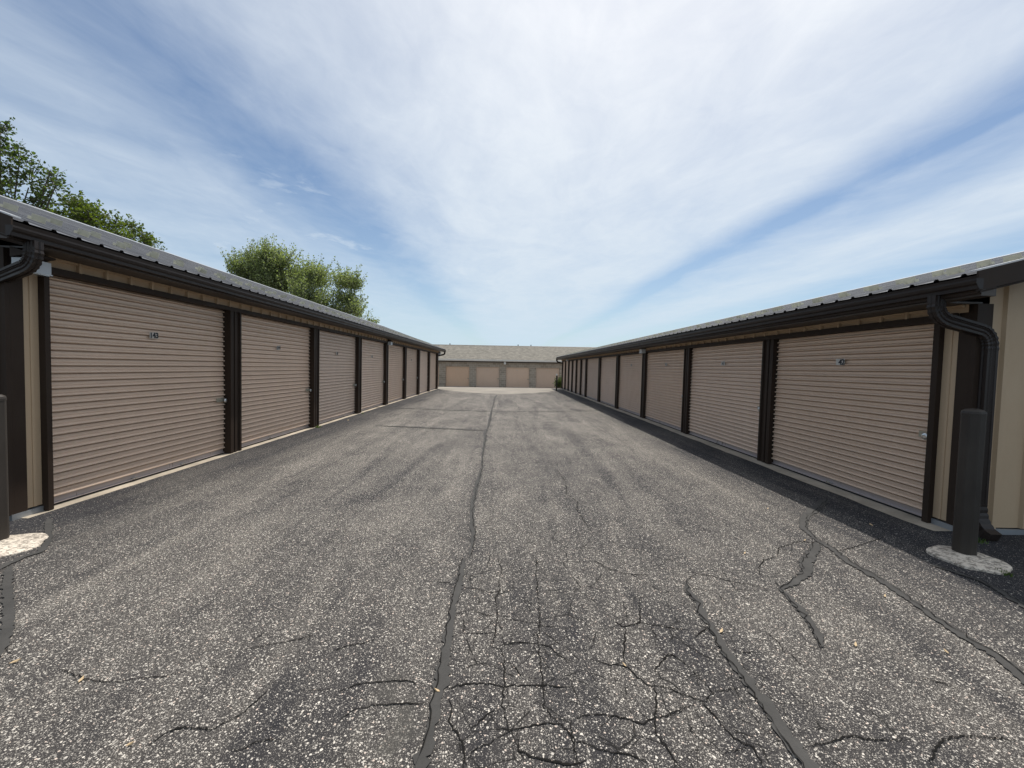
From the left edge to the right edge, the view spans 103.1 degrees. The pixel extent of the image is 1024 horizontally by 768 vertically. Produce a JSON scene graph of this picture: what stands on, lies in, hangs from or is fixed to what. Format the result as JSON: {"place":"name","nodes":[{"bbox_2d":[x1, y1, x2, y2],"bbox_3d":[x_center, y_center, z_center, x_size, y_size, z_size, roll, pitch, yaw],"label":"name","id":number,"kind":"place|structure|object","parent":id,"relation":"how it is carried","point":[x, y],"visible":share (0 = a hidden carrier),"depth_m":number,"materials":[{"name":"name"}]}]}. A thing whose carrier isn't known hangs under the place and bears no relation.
{"place":"outdoors","nodes":[
{"label":"outdoors","id":0,"kind":"place"},
{"bbox_2d":[438,387,564,393],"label":"cross lane","id":1,"kind":"structure","parent":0,"point":[488,390],"depth_m":28.00,"materials":[{"name":"grey concrete"}]},
{"bbox_2d":[0,386,1023,767],"bbox_3d":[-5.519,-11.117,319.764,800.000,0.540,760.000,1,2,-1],"label":"asphalt ground","id":2,"kind":"structure","parent":0,"point":[200,582],"depth_m":2.58,"materials":[{"name":"grey asphalt"}]},
{"bbox_2d":[0,566,15,654],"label":"crack sealer strip","id":3,"kind":"object","parent":2,"relation":"on","point":[7,619],"visible":1,"depth_m":2.52,"materials":[{"name":"grey asphalt"}]},
{"bbox_2d":[0,394,48,557],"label":"bollard","id":4,"kind":"object","parent":2,"relation":"on","point":[14,544],"visible":0.9,"depth_m":3.46,"materials":[{"name":"metal"}]},
{"bbox_2d":[0,518,53,568],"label":"crack sealer strip","id":5,"kind":"object","parent":2,"relation":"on","point":[48,527],"visible":1,"depth_m":3.47,"materials":[{"name":"grey asphalt"}]},
{"bbox_2d":[0,117,76,210],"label":"broadleaf tree","id":6,"kind":"object","parent":2,"relation":"on","point":[39,197],"visible":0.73,"depth_m":11.48,"materials":[{"name":"green plant"}]},
{"bbox_2d":[19,188,134,240],"bbox_3d":[-14.450,-2.843,13.628,2.750,7.390,2.210,3,3,26],"label":"broadleaf tree","id":7,"kind":"object","parent":2,"relation":"on","point":[80,206],"visible":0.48,"depth_m":13.44,"materials":[{"name":"green plant"}]},
{"bbox_2d":[120,214,164,247],"bbox_3d":[-14.366,-2.786,15.832,1.323,7.102,1.537,-1,3,-41],"label":"broadleaf tree","id":8,"kind":"object","parent":2,"relation":"on","point":[144,238],"visible":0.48,"depth_m":15.41,"materials":[{"name":"green plant"}]},
{"bbox_2d":[0,195,445,520],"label":"storage building","id":9,"kind":"structure","parent":2,"relation":"on","point":[125,362],"depth_m":5.51,"materials":[{"name":"ribbed metal"},{"name":"tan siding"},{"name":"painted metal"}]},
{"bbox_2d":[10,246,55,275],"bbox_3d":[-4.665,-1.188,3.963,0.160,0.233,0.247,1,2,-1],"label":"wall light","id":10,"kind":"object","parent":9,"relation":"attached to","point":[43,270],"visible":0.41,"depth_m":3.98,"materials":[{"name":"metal"}]},
{"bbox_2d":[49,276,226,504],"bbox_3d":[-4.905,0.021,5.603,0.099,2.472,2.754,1,2,-1],"label":"door","id":11,"kind":"structure","parent":9,"relation":"in","point":[138,384],"depth_m":5.20,"materials":[{"name":"paint"}]},
{"bbox_2d":[241,314,311,447],"bbox_3d":[-4.957,-0.102,8.650,0.099,2.472,2.754,1,2,-1],"label":"door","id":12,"kind":"structure","parent":9,"relation":"in","point":[275,356],"depth_m":8.46,"materials":[{"name":"paint"}]},
{"bbox_2d":[319,330,356,423],"bbox_3d":[-5.009,-0.224,11.697,0.099,2.472,2.754,1,2,-1],"label":"door","id":13,"kind":"structure","parent":9,"relation":"in","point":[337,356],"depth_m":11.62,"materials":[{"name":"paint"}]},
{"bbox_2d":[361,339,384,410],"bbox_3d":[-5.061,-0.347,14.745,0.099,2.472,2.754,1,2,-1],"label":"door","id":14,"kind":"structure","parent":9,"relation":"in","point":[372,351],"depth_m":14.76,"materials":[{"name":"paint"}]},
{"bbox_2d":[388,345,403,402],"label":"door","id":15,"kind":"structure","parent":9,"relation":"in","point":[395,361],"depth_m":17.87,"materials":[{"name":"paint"}]},
{"bbox_2d":[406,348,417,397],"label":"door","id":16,"kind":"structure","parent":9,"relation":"in","point":[411,380],"depth_m":21.00,"materials":[{"name":"paint"}]},
{"bbox_2d":[420,350,427,392],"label":"door","id":17,"kind":"structure","parent":9,"relation":"in","point":[423,355],"depth_m":24.10,"materials":[{"name":"paint"}]},
{"bbox_2d":[430,353,435,389],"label":"door","id":18,"kind":"structure","parent":9,"relation":"in","point":[432,355],"depth_m":27.19,"materials":[{"name":"paint"}]},
{"bbox_2d":[220,233,379,323],"bbox_3d":[-17.840,-6.086,33.105,13.570,12.163,7.856,1,2,-1],"label":"broadleaf tree","id":19,"kind":"object","parent":2,"relation":"on","point":[272,267],"visible":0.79,"depth_m":32.56,"materials":[{"name":"green plant"}]},
{"bbox_2d":[375,425,470,429],"bbox_3d":[-2.116,1.106,10.270,2.954,0.034,0.141,2,2,12],"label":"crack sealer strip","id":20,"kind":"object","parent":2,"relation":"on","point":[428,427],"visible":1,"depth_m":10.24,"materials":[{"name":"grey asphalt"}]},
{"bbox_2d":[412,558,465,767],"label":"crack sealer strip","id":21,"kind":"object","parent":2,"relation":"on","point":[422,759],"visible":1,"depth_m":2.01,"materials":[{"name":"grey asphalt"}]},
{"bbox_2d":[469,395,496,557],"bbox_3d":[-0.671,1.010,13.224,0.194,0.004,19.869,1,2,-1],"label":"crack sealer strip","id":22,"kind":"object","parent":2,"relation":"on","point":[472,512],"visible":0.98,"depth_m":4.96,"materials":[{"name":"grey asphalt"}]},
{"bbox_2d":[382,407,606,411],"bbox_3d":[-1.076,0.940,14.763,9.540,0.112,1.118,1,2,1],"label":"crack sealer strip","id":23,"kind":"object","parent":2,"relation":"on","point":[496,411],"visible":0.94,"depth_m":14.46,"materials":[{"name":"grey asphalt"}]},
{"bbox_2d":[50,470,1013,766],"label":"pavement cracks","id":24,"kind":"object","parent":2,"relation":"on","point":[542,684],"visible":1,"depth_m":1.87,"materials":[{"name":"black asphalt"}]},
{"bbox_2d":[554,375,561,387],"bbox_3d":[3.746,-0.146,32.668,0.948,1.134,1.000,1,2,-1],"label":"shrub","id":25,"kind":"object","parent":2,"relation":"on","point":[559,382],"visible":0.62,"depth_m":32.53,"materials":[{"name":"green plant"}]},
{"bbox_2d":[416,397,1023,767],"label":"pavement crack sealant","id":26,"kind":"object","parent":2,"relation":"on","point":[709,628],"visible":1,"depth_m":2.44,"materials":[{"name":"black asphalt"}]},
{"bbox_2d":[685,581,818,767],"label":"crack sealer strip","id":27,"kind":"object","parent":2,"relation":"on","point":[796,744],"visible":1,"depth_m":1.90,"materials":[{"name":"grey asphalt"}]},
{"bbox_2d":[556,251,1023,540],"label":"storage building","id":28,"kind":"structure","parent":2,"relation":"on","point":[865,395],"depth_m":5.05,"materials":[{"name":"beige metal"}]},
{"bbox_2d":[563,362,564,388],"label":"door","id":29,"kind":"structure","parent":28,"relation":"in","point":[564,362],"depth_m":30.88,"materials":[{"name":"paint"}]},
{"bbox_2d":[566,361,567,389],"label":"door","id":30,"kind":"structure","parent":28,"relation":"in","point":[566,361],"depth_m":29.30,"materials":[{"name":"paint"}]},
{"bbox_2d":[569,361,571,390],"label":"door","id":31,"kind":"structure","parent":28,"relation":"in","point":[570,361],"depth_m":27.84,"materials":[{"name":"paint"}]},
{"bbox_2d":[572,360,575,392],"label":"door","id":32,"kind":"structure","parent":28,"relation":"in","point":[574,362],"depth_m":26.27,"materials":[{"name":"paint"}]},
{"bbox_2d":[576,360,579,393],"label":"door","id":33,"kind":"structure","parent":28,"relation":"in","point":[578,370],"depth_m":24.75,"materials":[{"name":"paint"}]},
{"bbox_2d":[581,360,584,395],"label":"door","id":34,"kind":"structure","parent":28,"relation":"in","point":[583,365],"depth_m":23.20,"materials":[{"name":"paint"}]},
{"bbox_2d":[586,358,598,400],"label":"door","id":35,"kind":"structure","parent":28,"relation":"in","point":[592,374],"depth_m":20.71,"materials":[{"name":"paint"}]},
{"bbox_2d":[600,356,615,406],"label":"door","id":36,"kind":"structure","parent":28,"relation":"in","point":[608,368],"depth_m":17.58,"materials":[{"name":"paint"}]},
{"bbox_2d":[618,354,641,415],"bbox_3d":[4.223,-0.020,14.510,0.054,2.085,2.762,1,2,-1],"label":"door","id":37,"kind":"structure","parent":28,"relation":"in","point":[630,366],"depth_m":14.45,"materials":[{"name":"paint"}]},
{"bbox_2d":[639,348,645,353],"bbox_3d":[4.116,-1.083,12.851,0.160,0.233,0.247,1,2,-1],"label":"wall light","id":38,"kind":"object","parent":28,"relation":"attached to","point":[642,350],"visible":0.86,"depth_m":12.75,"materials":[{"name":"metal"}]},
{"bbox_2d":[645,349,683,430],"bbox_3d":[4.253,0.103,11.452,0.099,2.085,2.764,1,2,-1],"label":"door","id":39,"kind":"structure","parent":28,"relation":"in","point":[664,382],"depth_m":11.31,"materials":[{"name":"paint"}]},
{"bbox_2d":[689,341,762,458],"bbox_3d":[4.305,0.226,8.395,0.099,2.085,2.764,1,2,-1],"label":"door","id":40,"kind":"structure","parent":28,"relation":"in","point":[725,384],"depth_m":8.15,"materials":[{"name":"paint"}]},
{"bbox_2d":[771,324,933,517],"bbox_3d":[4.355,0.344,5.473,0.099,2.085,2.494,1,2,-1],"label":"door","id":41,"kind":"structure","parent":28,"relation":"in","point":[851,413],"depth_m":5.12,"materials":[{"name":"paint"}]},
{"bbox_2d":[778,542,823,646],"bbox_3d":[2.173,1.452,3.053,0.255,0.012,1.737,3,3,37],"label":"crack sealer strip","id":42,"kind":"object","parent":2,"relation":"on","point":[809,558],"visible":1,"depth_m":3.02,"materials":[{"name":"grey asphalt"}]},
{"bbox_2d":[798,499,1023,683],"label":"crack sealer strip","id":43,"kind":"object","parent":2,"relation":"on","point":[1014,670],"visible":1,"depth_m":2.81,"materials":[{"name":"grey asphalt"}]},
{"bbox_2d":[926,408,1012,574],"bbox_3d":[3.830,0.854,3.372,0.502,1.289,0.515,1,2,-1],"label":"bollard","id":44,"kind":"object","parent":2,"relation":"on","point":[961,552],"visible":0.94,"depth_m":3.41,"materials":[{"name":"metal"}]},
{"bbox_2d":[930,564,1023,607],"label":"crack sealer strip","id":45,"kind":"object","parent":2,"relation":"on","point":[1007,596],"visible":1,"depth_m":2.93,"materials":[{"name":"grey asphalt"}]},
{"bbox_2d":[978,538,988,543],"bbox_3d":[4.317,1.435,3.753,0.094,0.052,0.099,1,2,-1],"label":"weed","id":46,"kind":"object","parent":2,"relation":"on","point":[981,541],"visible":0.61,"depth_m":3.74,"materials":[{"name":"green plant"}]},
{"bbox_2d":[997,567,1012,576],"bbox_3d":[3.831,1.456,3.155,0.083,0.045,0.114,1,2,-1],"label":"weed","id":47,"kind":"object","parent":2,"relation":"on","point":[1006,573],"visible":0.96,"depth_m":3.14,"materials":[{"name":"green plant"}]},
{"bbox_2d":[0,0,1023,346],"label":"sky","id":48,"kind":"structure","parent":0,"point":[559,173],"materials":[{"name":"blue"}]},
{"bbox_2d":[433,343,595,387],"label":"block storage building","id":49,"kind":"structure","parent":0,"point":[485,366],"depth_m":39.12,"materials":[{"name":"concrete"}]},
{"bbox_2d":[446,366,468,386],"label":"door","id":50,"kind":"structure","parent":49,"relation":"in","point":[455,376],"depth_m":39.04,"materials":[{"name":"paint"}]},
{"bbox_2d":[476,367,498,387],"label":"door","id":51,"kind":"structure","parent":49,"relation":"in","point":[485,376],"depth_m":39.09,"materials":[{"name":"paint"}]},
{"bbox_2d":[506,367,528,387],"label":"door","id":52,"kind":"structure","parent":49,"relation":"in","point":[516,377],"depth_m":39.14,"materials":[{"name":"paint"}]},
{"bbox_2d":[536,368,558,387],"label":"door","id":53,"kind":"structure","parent":49,"relation":"in","point":[545,377],"depth_m":39.19,"materials":[{"name":"paint"}]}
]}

